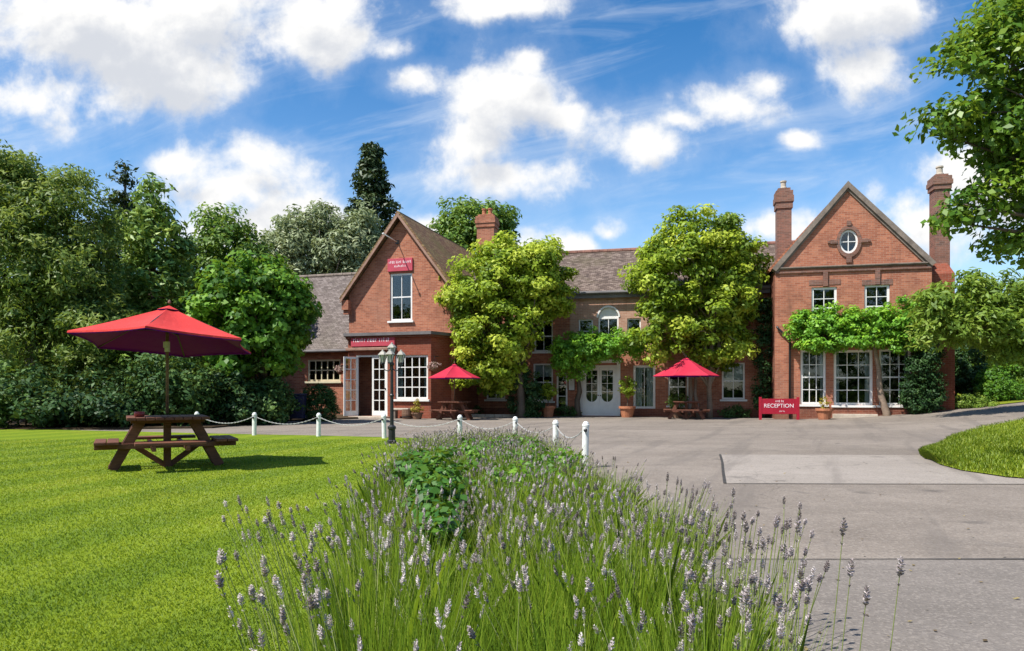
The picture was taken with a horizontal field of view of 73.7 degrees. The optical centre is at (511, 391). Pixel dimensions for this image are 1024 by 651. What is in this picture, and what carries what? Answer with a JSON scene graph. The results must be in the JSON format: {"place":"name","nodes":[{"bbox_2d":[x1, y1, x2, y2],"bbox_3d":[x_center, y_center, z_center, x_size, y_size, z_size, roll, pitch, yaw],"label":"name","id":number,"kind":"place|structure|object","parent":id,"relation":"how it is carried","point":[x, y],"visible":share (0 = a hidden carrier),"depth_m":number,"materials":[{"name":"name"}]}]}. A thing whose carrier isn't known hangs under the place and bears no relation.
{"place":"outdoors","nodes":[
{"label":"outdoors","id":0,"kind":"place"},
{"bbox_2d":[0,414,357,429],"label":"shrub bed","id":1,"kind":"object","parent":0,"point":[23,426],"visible":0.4,"depth_m":21.44,"materials":[{"name":"plant"}]},
{"bbox_2d":[0,360,86,428],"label":"shrub","id":2,"kind":"object","parent":1,"relation":"on","point":[20,401],"visible":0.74,"depth_m":20.76,"materials":[{"name":"green plant"}]},
{"bbox_2d":[8,309,144,395],"bbox_3d":[-14.737,-0.775,23.333,5.261,3.959,3.702,0,0,0],"label":"shrub","id":3,"kind":"object","parent":1,"relation":"on","point":[107,370],"visible":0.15,"depth_m":22.82,"materials":[{"name":"green plant"}]},
{"bbox_2d":[0,139,155,422],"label":"willow tree","id":4,"kind":"object","parent":1,"relation":"on","point":[47,266],"visible":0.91,"depth_m":23.22,"materials":[{"name":"green plant"}]},
{"bbox_2d":[23,365,156,427],"bbox_3d":[-13.195,0.235,21.563,3.545,2.236,3.470,0,0,-12],"label":"shrub","id":5,"kind":"object","parent":1,"relation":"on","point":[92,408],"visible":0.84,"depth_m":20.89,"materials":[{"name":"green plant"}]},
{"bbox_2d":[69,159,160,376],"bbox_3d":[-16.977,-4.395,30.188,5.248,11.491,4.756,0,0,0],"label":"conifer tree","id":6,"kind":"object","parent":1,"relation":"on","point":[122,201],"visible":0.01,"depth_m":29.76,"materials":[{"name":"green plant"}]},
{"bbox_2d":[71,172,224,381],"bbox_3d":[-14.843,-3.940,28.444,6.955,10.580,7.276,0,0,0],"label":"conifer tree","id":7,"kind":"object","parent":1,"relation":"on","point":[151,226],"visible":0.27,"depth_m":27.77,"materials":[{"name":"green plant"}]},
{"bbox_2d":[92,351,212,423],"bbox_3d":[-12.315,-0.688,23.996,4.195,4.126,3.504,0,0,0],"label":"shrub","id":8,"kind":"object","parent":1,"relation":"on","point":[195,362],"visible":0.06,"depth_m":23.60,"materials":[{"name":"green plant"}]},
{"bbox_2d":[115,352,221,426],"bbox_3d":[-11.214,-0.010,22.424,3.218,2.975,3.000,0,0,-36],"label":"shrub","id":9,"kind":"object","parent":1,"relation":"on","point":[185,392],"visible":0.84,"depth_m":21.84,"materials":[{"name":"green plant"}]},
{"bbox_2d":[181,368,275,424],"bbox_3d":[-9.649,0.266,23.716,3.097,2.095,2.701,0,0,0],"label":"shrub","id":10,"kind":"object","parent":1,"relation":"on","point":[233,403],"visible":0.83,"depth_m":23.07,"materials":[{"name":"green plant"}]},
{"bbox_2d":[179,250,324,421],"bbox_3d":[-9.208,-1.895,24.522,4.693,6.400,3.820,0,0,0],"label":"maple tree","id":11,"kind":"object","parent":1,"relation":"on","point":[267,311],"visible":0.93,"depth_m":23.64,"materials":[{"name":"green plant"}]},
{"bbox_2d":[240,357,304,423],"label":"shrub","id":12,"kind":"object","parent":1,"relation":"on","point":[284,405],"visible":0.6,"depth_m":23.87,"materials":[{"name":"green plant"}]},
{"bbox_2d":[0,429,593,650],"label":"lawn","id":13,"kind":"structure","parent":0,"point":[25,435],"depth_m":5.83,"materials":[{"name":"plant"}]},
{"bbox_2d":[93,414,237,470],"bbox_3d":[-5.100,0.749,10.100,1.840,0.778,1.840,0,0,-30],"label":"picnic table","id":14,"kind":"object","parent":13,"relation":"on","point":[206,442],"visible":0.98,"depth_m":9.92,"materials":[{"name":"brown wood"}]},
{"bbox_2d":[134,411,144,416],"bbox_3d":[-5.320,0.322,9.750,0.140,0.075,0.136,0,0,0],"label":"ash pot","id":15,"kind":"object","parent":14,"relation":"on","point":[139,413],"visible":1,"depth_m":9.70,"materials":[{"name":"red ceramic"}]},
{"bbox_2d":[67,300,250,412],"bbox_3d":[-5.100,-0.526,10.097,2.461,1.692,2.447,0,0,0],"label":"parasol","id":16,"kind":"object","parent":14,"relation":"on","point":[167,331],"visible":1,"depth_m":10.10,"materials":[{"name":"red fabric"}]},
{"bbox_2d":[252,412,256,434],"bbox_3d":[-6.571,0.888,17.390,0.121,0.724,0.151,0,-1,6],"label":"bollard","id":17,"kind":"object","parent":13,"relation":"on","point":[254,423],"visible":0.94,"depth_m":17.37,"materials":[{"name":"white paint"}]},
{"bbox_2d":[316,413,320,435],"bbox_3d":[-4.824,0.888,16.991,0.121,0.724,0.151,0,-1,21],"label":"bollard","id":18,"kind":"object","parent":13,"relation":"on","point":[318,425],"visible":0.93,"depth_m":16.96,"materials":[{"name":"white paint"}]},
{"bbox_2d":[381,414,386,437],"bbox_3d":[-3.061,0.888,16.287,0.121,0.724,0.151,-1,-1,19],"label":"bollard","id":19,"kind":"object","parent":13,"relation":"on","point":[383,418],"visible":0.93,"depth_m":16.26,"materials":[{"name":"white paint"}]},
{"bbox_2d":[321,418,380,425],"bbox_3d":[-3.936,0.737,16.650,1.788,0.194,0.028,0,0,22],"label":"chain","id":20,"kind":"object","parent":19,"relation":"attached to","point":[349,425],"visible":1,"depth_m":16.69,"materials":[{"name":"paint"}]},
{"bbox_2d":[378,342,405,443],"bbox_3d":[-2.570,0.052,14.506,0.600,2.215,0.383,0,0,0],"label":"street lamp","id":21,"kind":"object","parent":13,"relation":"on","point":[390,353],"visible":0.99,"depth_m":14.56,"materials":[{"name":"black metal"}]},
{"bbox_2d":[457,415,462,435],"bbox_3d":[-1.200,0.888,15.584,0.121,0.724,0.151,1,0,17],"label":"bollard","id":22,"kind":"object","parent":13,"relation":"on","point":[459,422],"visible":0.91,"depth_m":15.55,"materials":[{"name":"white paint"}]},
{"bbox_2d":[387,419,456,426],"bbox_3d":[-2.125,0.737,15.950,1.864,0.194,0.028,0,0,21],"label":"chain","id":23,"kind":"object","parent":22,"relation":"hanging from","point":[428,426],"visible":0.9,"depth_m":15.85,"materials":[{"name":"paint"}]},
{"bbox_2d":[512,416,517,433],"bbox_3d":[0.076,0.888,14.489,0.121,0.724,0.151,0,-1,-21],"label":"bollard","id":24,"kind":"object","parent":13,"relation":"on","point":[515,421],"visible":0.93,"depth_m":14.46,"materials":[{"name":"white paint"}]},
{"bbox_2d":[334,463,757,650],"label":"flower bed","id":25,"kind":"object","parent":13,"relation":"on","point":[616,524],"depth_m":4.20,"materials":[{"name":"plant"}]},
{"bbox_2d":[385,444,477,574],"bbox_3d":[-0.614,0.821,4.932,0.708,0.804,3.487,0,0,-8],"label":"rose bush","id":26,"kind":"object","parent":25,"relation":"on","point":[431,476],"visible":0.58,"depth_m":4.44,"materials":[{"name":"green plant"}]},
{"bbox_2d":[445,434,539,458],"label":"leafy plant","id":27,"kind":"object","parent":25,"relation":"on","point":[521,439],"visible":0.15,"depth_m":10.05,"materials":[{"name":"green plant"}]},
{"bbox_2d":[445,437,592,499],"bbox_3d":[0.014,0.908,7.283,1.870,0.701,3.676,0,0,0],"label":"leafy plant","id":28,"kind":"object","parent":25,"relation":"on","point":[471,452],"visible":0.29,"depth_m":7.22,"materials":[{"name":"green plant"}]},
{"bbox_2d":[213,425,905,650],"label":"lavender","id":29,"kind":"object","parent":25,"relation":"on","point":[558,607],"depth_m":2.64,"materials":[{"name":"plant"}]},
{"bbox_2d":[787,516,801,650],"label":"lavender stem","id":30,"kind":"object","parent":25,"relation":"on","point":[798,527],"visible":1,"depth_m":2.01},
{"bbox_2d":[831,518,847,650],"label":"lavender stem","id":31,"kind":"object","parent":25,"relation":"on","point":[843,527],"visible":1,"depth_m":1.86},
{"bbox_2d":[841,558,854,650],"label":"lavender stem","id":32,"kind":"object","parent":25,"relation":"on","point":[851,571],"visible":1,"depth_m":1.80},
{"bbox_2d":[859,586,870,650],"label":"lavender stem","id":33,"kind":"object","parent":25,"relation":"on","point":[866,598],"visible":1,"depth_m":1.70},
{"bbox_2d":[552,420,558,448],"bbox_3d":[0.825,0.888,12.783,0.121,0.724,0.151,0,0,-22],"label":"bollard","id":34,"kind":"object","parent":13,"relation":"on","point":[555,423],"visible":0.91,"depth_m":12.75,"materials":[{"name":"white paint"}]},
{"bbox_2d":[582,421,589,463],"bbox_3d":[1.104,0.848,10.288,0.112,0.804,0.147,1,-1,10],"label":"bollard","id":35,"kind":"object","parent":13,"relation":"on","point":[585,433],"visible":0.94,"depth_m":10.27,"materials":[{"name":"white paint"}]},
{"bbox_2d":[556,426,581,438],"bbox_3d":[0.960,0.678,11.550,0.028,0.235,2.402,0,0,-6],"label":"chain","id":36,"kind":"object","parent":35,"relation":"attached to","point":[568,437],"visible":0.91,"depth_m":11.42,"materials":[{"name":"paint"}]},
{"bbox_2d":[0,0,1023,294],"label":"sky","id":37,"kind":"structure","parent":0,"point":[591,119],"materials":[{"name":"blue"}]},
{"bbox_2d":[90,402,1023,559],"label":"driveway","id":38,"kind":"structure","parent":0,"point":[912,520],"depth_m":8.94,"materials":[{"name":"asphalt"}]},
{"bbox_2d":[289,394,307,419],"bbox_3d":[-8.053,0.584,25.619,0.620,1.018,0.758,0,0,-8],"label":"wheelie bin","id":39,"kind":"object","parent":38,"relation":"on","point":[300,414],"visible":0.7,"depth_m":25.33,"materials":[{"name":"blue plastic"}]},
{"bbox_2d":[394,408,409,418],"bbox_3d":[-4.751,0.930,29.239,0.800,0.440,0.340,0,0,17],"label":"stone bench","id":40,"kind":"object","parent":38,"relation":"on","point":[396,413],"visible":0.37,"depth_m":29.19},
{"bbox_2d":[402,409,411,418],"bbox_3d":[-4.407,0.950,28.663,0.460,0.400,0.460,0,0,0],"label":"barrel planter","id":41,"kind":"object","parent":38,"relation":"on","point":[406,414],"visible":0.92,"depth_m":28.48,"materials":[{"name":"brown wood"}]},
{"bbox_2d":[410,398,424,418],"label":"potted plant","id":42,"kind":"object","parent":38,"relation":"on","point":[416,414],"visible":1,"depth_m":28.30,"materials":[{"name":"green plant"}]},
{"bbox_2d":[429,401,478,419],"bbox_3d":[-2.350,0.789,27.900,1.840,0.778,1.840,0,0,17],"label":"picnic table","id":43,"kind":"object","parent":38,"relation":"on","point":[443,410],"visible":0.98,"depth_m":27.78,"materials":[{"name":"brown wood"}]},
{"bbox_2d":[428,361,479,399],"bbox_3d":[-2.350,-0.438,27.900,2.093,1.595,2.093,0,0,0],"label":"parasol","id":44,"kind":"object","parent":43,"relation":"on","point":[454,371],"visible":1,"depth_m":27.55,"materials":[{"name":"red fabric"}]},
{"bbox_2d":[539,380,558,416],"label":"potted plant","id":45,"kind":"object","parent":38,"relation":"on","point":[547,411],"visible":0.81,"depth_m":30.76,"materials":[{"name":"green plant"}]},
{"bbox_2d":[617,375,637,417],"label":"potted plant","id":46,"kind":"object","parent":38,"relation":"on","point":[627,411],"visible":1,"depth_m":30.34,"materials":[{"name":"green plant"}]},
{"bbox_2d":[665,393,688,417],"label":"potted plant","id":47,"kind":"object","parent":38,"relation":"on","point":[671,403],"visible":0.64,"depth_m":29.72,"materials":[{"name":"green plant"}]},
{"bbox_2d":[663,401,709,418],"bbox_3d":[7.300,0.789,28.600,1.840,0.778,1.840,0,0,10],"label":"picnic table","id":48,"kind":"object","parent":38,"relation":"on","point":[686,410],"visible":0.97,"depth_m":28.42,"materials":[{"name":"brown wood"}]},
{"bbox_2d":[653,355,718,399],"bbox_3d":[7.300,-0.593,28.600,2.718,1.905,2.473,0,0,0],"label":"parasol","id":49,"kind":"object","parent":48,"relation":"on","point":[686,367],"visible":1,"depth_m":28.16,"materials":[{"name":"red fabric"}]},
{"bbox_2d":[759,397,799,419],"bbox_3d":[10.876,0.710,27.798,1.580,0.980,0.090,0,0,6],"label":"sign","id":50,"kind":"object","parent":38,"relation":"on","point":[779,406],"visible":0.95,"depth_m":27.76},
{"bbox_2d":[815,396,833,419],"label":"potted plant","id":51,"kind":"object","parent":38,"relation":"on","point":[823,412],"visible":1,"depth_m":27.24,"materials":[{"name":"orange plant"}]},
{"bbox_2d":[715,454,1023,559],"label":"tar seam","id":52,"kind":"object","parent":38,"relation":"on","point":[723,471],"visible":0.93,"depth_m":4.67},
{"bbox_2d":[721,454,1023,483],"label":"road patch","id":53,"kind":"object","parent":38,"relation":"on","point":[859,469],"visible":0.83,"depth_m":9.80,"materials":[{"name":"asphalt"}]},
{"bbox_2d":[935,419,1023,477],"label":"grass island","id":54,"kind":"structure","parent":38,"relation":"on","point":[985,471],"depth_m":10.45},
{"bbox_2d":[892,0,1023,276],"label":"oak tree","id":55,"kind":"object","parent":54,"relation":"on","point":[984,42],"visible":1,"depth_m":9.93,"materials":[{"name":"green plant"}]},
{"bbox_2d":[918,417,1023,477],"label":"grass","id":56,"kind":"structure","parent":54,"relation":"on","point":[951,450],"depth_m":11.67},
{"bbox_2d":[696,560,1023,650],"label":"road","id":57,"kind":"structure","parent":0,"point":[967,610],"depth_m":3.67,"materials":[{"name":"concrete"}]},
{"bbox_2d":[400,424,1018,650],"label":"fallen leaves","id":58,"kind":"object","parent":57,"relation":"on","point":[806,648],"visible":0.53,"depth_m":4.32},
{"bbox_2d":[956,393,1023,407],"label":"lawn","id":59,"kind":"structure","parent":0,"point":[1005,402],"depth_m":28.22,"materials":[{"name":"green plant"}]},
{"bbox_2d":[955,342,989,399],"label":"shrub","id":60,"kind":"object","parent":59,"relation":"on","point":[963,379],"visible":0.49,"depth_m":30.59,"materials":[{"name":"green plant"}]},
{"bbox_2d":[967,334,1023,382],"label":"shrub","id":61,"kind":"object","parent":59,"relation":"on","point":[1020,373],"visible":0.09,"depth_m":32.57,"materials":[{"name":"green plant"}]},
{"bbox_2d":[969,362,1022,400],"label":"shrub","id":62,"kind":"object","parent":59,"relation":"on","point":[994,373],"visible":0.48,"depth_m":29.15,"materials":[{"name":"green plant"}]},
{"bbox_2d":[972,378,1023,402],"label":"hedge","id":63,"kind":"object","parent":59,"relation":"on","point":[1010,391],"visible":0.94,"depth_m":28.56,"materials":[{"name":"green plant"}]},
{"bbox_3d":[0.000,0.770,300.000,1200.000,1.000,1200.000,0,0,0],"label":"ground","id":64,"kind":"structure","parent":0,"visible":0},
{"bbox_2d":[164,201,283,358],"bbox_3d":[-14.122,-3.876,33.085,6.124,10.410,5.018,0,0,0],"label":"round tree","id":65,"kind":"object","parent":64,"relation":"on","point":[215,238],"visible":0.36,"depth_m":32.18,"materials":[{"name":"green plant"}]},
{"bbox_2d":[256,198,382,274],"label":"poplar tree","id":66,"kind":"object","parent":64,"relation":"on","point":[315,242],"visible":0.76,"depth_m":48.62,"materials":[{"name":"green plant"}]},
{"bbox_2d":[300,383,341,421],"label":"clipped bush","id":67,"kind":"object","parent":64,"relation":"on","point":[327,398],"visible":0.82,"depth_m":26.31,"materials":[{"name":"green plant"}]},
{"bbox_2d":[343,141,403,240],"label":"giant conifer","id":68,"kind":"object","parent":64,"relation":"on","point":[372,173],"visible":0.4,"depth_m":54.30,"materials":[{"name":"green plant"}]},
{"bbox_2d":[426,195,522,250],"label":"ash tree","id":69,"kind":"object","parent":64,"relation":"on","point":[463,234],"visible":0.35,"depth_m":44.98,"materials":[{"name":"green plant"}]},
{"bbox_2d":[471,414,514,416],"bbox_3d":[-0.943,1.135,30.849,2.316,0.230,0.370,0,0,13],"label":"stone edging","id":70,"kind":"object","parent":64,"relation":"on","point":[493,415],"visible":0.45,"depth_m":30.64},
{"bbox_2d":[432,230,579,417],"bbox_3d":[-0.176,-2.901,30.185,6.489,8.454,4.464,0,0,0],"label":"broad tree","id":71,"kind":"object","parent":64,"relation":"on","point":[509,273],"visible":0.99,"depth_m":29.37,"materials":[{"name":"green plant"}]},
{"bbox_2d":[505,360,546,417],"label":"ivy","id":72,"kind":"object","parent":71,"relation":"attached to","point":[530,390],"visible":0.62,"depth_m":30.17,"materials":[{"name":"green plant"}]},
{"bbox_2d":[0,286,1023,409],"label":"woodland","id":73,"kind":"object","parent":64,"relation":"on","point":[16,359],"visible":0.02,"depth_m":33.32,"materials":[{"name":"green plant"}]},
{"bbox_2d":[554,404,581,416],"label":"shrub","id":74,"kind":"object","parent":64,"relation":"on","point":[563,410],"visible":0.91,"depth_m":31.57,"materials":[{"name":"green plant"}]},
{"bbox_2d":[545,325,649,416],"bbox_3d":[3.864,-0.854,30.726,4.749,4.226,2.471,0,0,0],"label":"wisteria","id":75,"kind":"object","parent":64,"relation":"on","point":[574,350],"visible":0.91,"depth_m":30.33,"materials":[{"name":"green plant"}]},
{"bbox_2d":[245,165,954,418],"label":"brick house","id":76,"kind":"structure","parent":64,"relation":"on","point":[851,244],"depth_m":30.77,"materials":[{"name":"red brick"}]},
{"bbox_2d":[304,359,341,382],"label":"window","id":77,"kind":"structure","parent":76,"relation":"in","point":[321,380],"depth_m":33.06,"materials":[{"name":"beige paint"}]},
{"bbox_2d":[334,360,342,374],"bbox_3d":[-7.947,-1.122,31.572,0.544,0.674,0.758,0,0,-12],"label":"hanging basket","id":78,"kind":"object","parent":76,"relation":"hanging from","point":[340,371],"visible":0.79,"depth_m":31.42,"materials":[{"name":"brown wood"}]},
{"bbox_2d":[343,357,357,415],"bbox_3d":[-7.102,-0.235,30.020,0.705,2.590,0.095,0,0,-45],"label":"door","id":79,"kind":"structure","parent":76,"relation":"in","point":[345,413],"depth_m":29.97,"materials":[{"name":"white paint"}]},
{"bbox_2d":[351,335,394,346],"bbox_3d":[-6.108,-2.281,29.947,2.233,0.584,0.130,0,0,17],"label":"sign","id":80,"kind":"object","parent":76,"relation":"attached to","point":[366,342],"visible":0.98,"depth_m":29.92,"materials":[{"name":"paint"}]},
{"bbox_2d":[372,357,385,415],"bbox_3d":[-5.831,-0.235,29.984,0.705,2.590,0.095,0,0,17],"label":"door","id":81,"kind":"structure","parent":76,"relation":"in","point":[374,413],"depth_m":30.01,"materials":[{"name":"white paint"}]},
{"bbox_2d":[388,258,412,271],"bbox_3d":[-5.073,-5.755,30.967,1.237,0.581,0.074,0,0,17],"label":"sign","id":82,"kind":"object","parent":76,"relation":"attached to","point":[400,264],"visible":1,"depth_m":30.93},
{"bbox_2d":[387,273,413,322],"bbox_3d":[-5.034,-4.254,31.019,1.289,2.256,0.240,0,0,17],"label":"window","id":83,"kind":"structure","parent":76,"relation":"in","point":[401,320],"depth_m":31.07,"materials":[{"name":"white paint"}]},
{"bbox_2d":[394,355,429,401],"bbox_3d":[-4.320,-0.579,29.561,1.733,2.002,0.369,0,0,17],"label":"window","id":84,"kind":"structure","parent":76,"relation":"in","point":[399,374],"depth_m":29.55,"materials":[{"name":"white paint"}]},
{"bbox_2d":[427,356,440,371],"bbox_3d":[-3.307,-1.194,29.198,0.749,0.674,0.595,0,0,-35],"label":"hanging basket","id":85,"kind":"object","parent":76,"relation":"attached to","point":[434,368],"visible":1,"depth_m":29.07,"materials":[{"name":"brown wood"}]},
{"bbox_2d":[484,394,506,400],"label":"window","id":86,"kind":"structure","parent":76,"relation":"in","point":[488,399],"depth_m":32.92,"materials":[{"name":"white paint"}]},
{"bbox_2d":[532,321,552,353],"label":"window","id":87,"kind":"structure","parent":76,"relation":"in","point":[536,351],"depth_m":32.43,"materials":[{"name":"white paint"}]},
{"bbox_2d":[534,364,554,402],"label":"window","id":88,"kind":"structure","parent":76,"relation":"in","point":[546,370],"depth_m":32.58,"materials":[{"name":"white paint"}]},
{"bbox_2d":[557,373,566,407],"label":"window","id":89,"kind":"structure","parent":76,"relation":"in","point":[558,385],"depth_m":32.34,"materials":[{"name":"white paint"}]},
{"bbox_2d":[568,379,574,390],"bbox_3d":[2.804,-0.341,32.093,0.323,0.602,0.055,0,0,13],"label":"notice","id":90,"kind":"object","parent":76,"relation":"attached to","point":[571,385],"visible":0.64,"depth_m":32.07,"materials":[{"name":"paper"}]},
{"bbox_2d":[579,319,592,334],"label":"window","id":91,"kind":"structure","parent":76,"relation":"in","point":[579,319],"depth_m":32.05,"materials":[{"name":"white paint"}]},
{"bbox_2d":[584,367,599,415],"bbox_3d":[3.735,-0.004,31.973,0.718,2.248,0.108,0,0,13],"label":"door","id":92,"kind":"structure","parent":76,"relation":"in","point":[590,408],"depth_m":31.95,"materials":[{"name":"white paint"}]},
{"bbox_2d":[600,367,614,415],"bbox_3d":[4.438,-0.004,31.811,0.718,2.248,0.108,0,0,13],"label":"door","id":93,"kind":"structure","parent":76,"relation":"in","point":[607,408],"depth_m":31.81,"materials":[{"name":"white paint"}]},
{"bbox_2d":[597,306,619,334],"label":"window","id":94,"kind":"structure","parent":76,"relation":"in","point":[607,313],"depth_m":31.80,"materials":[{"name":"white paint"}]},
{"bbox_2d":[627,318,640,332],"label":"window","id":95,"kind":"structure","parent":76,"relation":"in","point":[639,319],"depth_m":31.54,"materials":[{"name":"white paint"}]},
{"bbox_2d":[633,365,654,408],"bbox_3d":[6.111,-0.216,31.530,0.994,1.992,0.209,0,0,13],"label":"window","id":96,"kind":"structure","parent":76,"relation":"in","point":[637,369],"depth_m":31.54,"materials":[{"name":"white paint"}]},
{"bbox_2d":[666,377,688,406],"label":"window","id":97,"kind":"structure","parent":76,"relation":"in","point":[669,386],"depth_m":31.09,"materials":[{"name":"white paint"}]},
{"bbox_2d":[720,363,746,400],"bbox_3d":[9.902,-0.429,30.543,1.162,1.725,0.312,0,0,13],"label":"window","id":98,"kind":"structure","parent":76,"relation":"in","point":[737,374],"depth_m":30.61,"materials":[{"name":"white paint"}]},
{"bbox_2d":[750,297,772,417],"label":"ivy","id":99,"kind":"object","parent":76,"relation":"attached to","point":[765,340],"visible":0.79,"depth_m":29.50,"materials":[{"name":"green plant"}]},
{"bbox_2d":[800,350,828,406],"bbox_3d":[12.526,-0.555,28.427,1.170,2.354,0.369,0,0,13],"label":"window","id":100,"kind":"structure","parent":76,"relation":"in","point":[822,364],"depth_m":28.45,"materials":[{"name":"white paint"}]},
{"bbox_2d":[812,287,836,314],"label":"window","id":101,"kind":"structure","parent":76,"relation":"in","point":[822,288],"depth_m":28.31,"materials":[{"name":"white paint"}]},
{"bbox_2d":[840,230,857,252],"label":"window","id":102,"kind":"structure","parent":76,"relation":"in","point":[849,231],"depth_m":28.08,"materials":[{"name":"white paint"}]},
{"bbox_2d":[831,350,875,407],"bbox_3d":[14.016,-0.531,28.083,1.661,2.361,0.369,0,0,13],"label":"window","id":103,"kind":"structure","parent":76,"relation":"in","point":[868,355],"depth_m":28.11,"materials":[{"name":"white paint"}]},
{"bbox_2d":[864,285,891,329],"bbox_3d":[14.877,-3.437,27.819,1.132,1.841,0.240,0,0,13],"label":"window","id":104,"kind":"structure","parent":76,"relation":"in","point":[865,286],"depth_m":27.87,"materials":[{"name":"white paint"}]},
{"bbox_2d":[877,349,910,407],"bbox_3d":[15.536,-0.541,27.733,1.373,2.367,0.369,0,0,13],"label":"window","id":105,"kind":"structure","parent":76,"relation":"in","point":[891,405],"depth_m":27.77,"materials":[{"name":"white paint"}]},
{"bbox_2d":[896,332,949,413],"bbox_3d":[16.270,-0.738,27.074,1.976,3.546,1.293,0,0,0],"label":"ivy","id":106,"kind":"object","parent":76,"relation":"attached to","point":[926,399],"visible":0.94,"depth_m":26.90,"materials":[{"name":"green plant"}]},
{"bbox_2d":[616,203,773,417],"bbox_3d":[7.933,-3.417,29.500,6.952,9.447,4.209,0,0,0],"label":"broad tree","id":107,"kind":"object","parent":64,"relation":"on","point":[728,296],"visible":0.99,"depth_m":28.84,"materials":[{"name":"green plant"}]},
{"bbox_2d":[717,404,751,417],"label":"shrub","id":108,"kind":"object","parent":64,"relation":"on","point":[731,412],"visible":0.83,"depth_m":29.89,"materials":[{"name":"green plant"}]},
{"bbox_2d":[782,295,935,415],"bbox_3d":[14.217,-1.240,27.378,6.381,5.286,2.104,0,0,15],"label":"wisteria","id":109,"kind":"object","parent":64,"relation":"on","point":[853,332],"visible":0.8,"depth_m":27.29,"materials":[{"name":"green plant"}]},
{"bbox_2d":[902,267,1023,368],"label":"weeping tree","id":110,"kind":"object","parent":64,"relation":"on","point":[990,309],"visible":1,"depth_m":23.66,"materials":[{"name":"green plant"}]},
{"bbox_2d":[955,392,999,408],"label":"shrub","id":111,"kind":"object","parent":64,"relation":"on","point":[967,401],"visible":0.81,"depth_m":27.32,"materials":[{"name":"green plant"}]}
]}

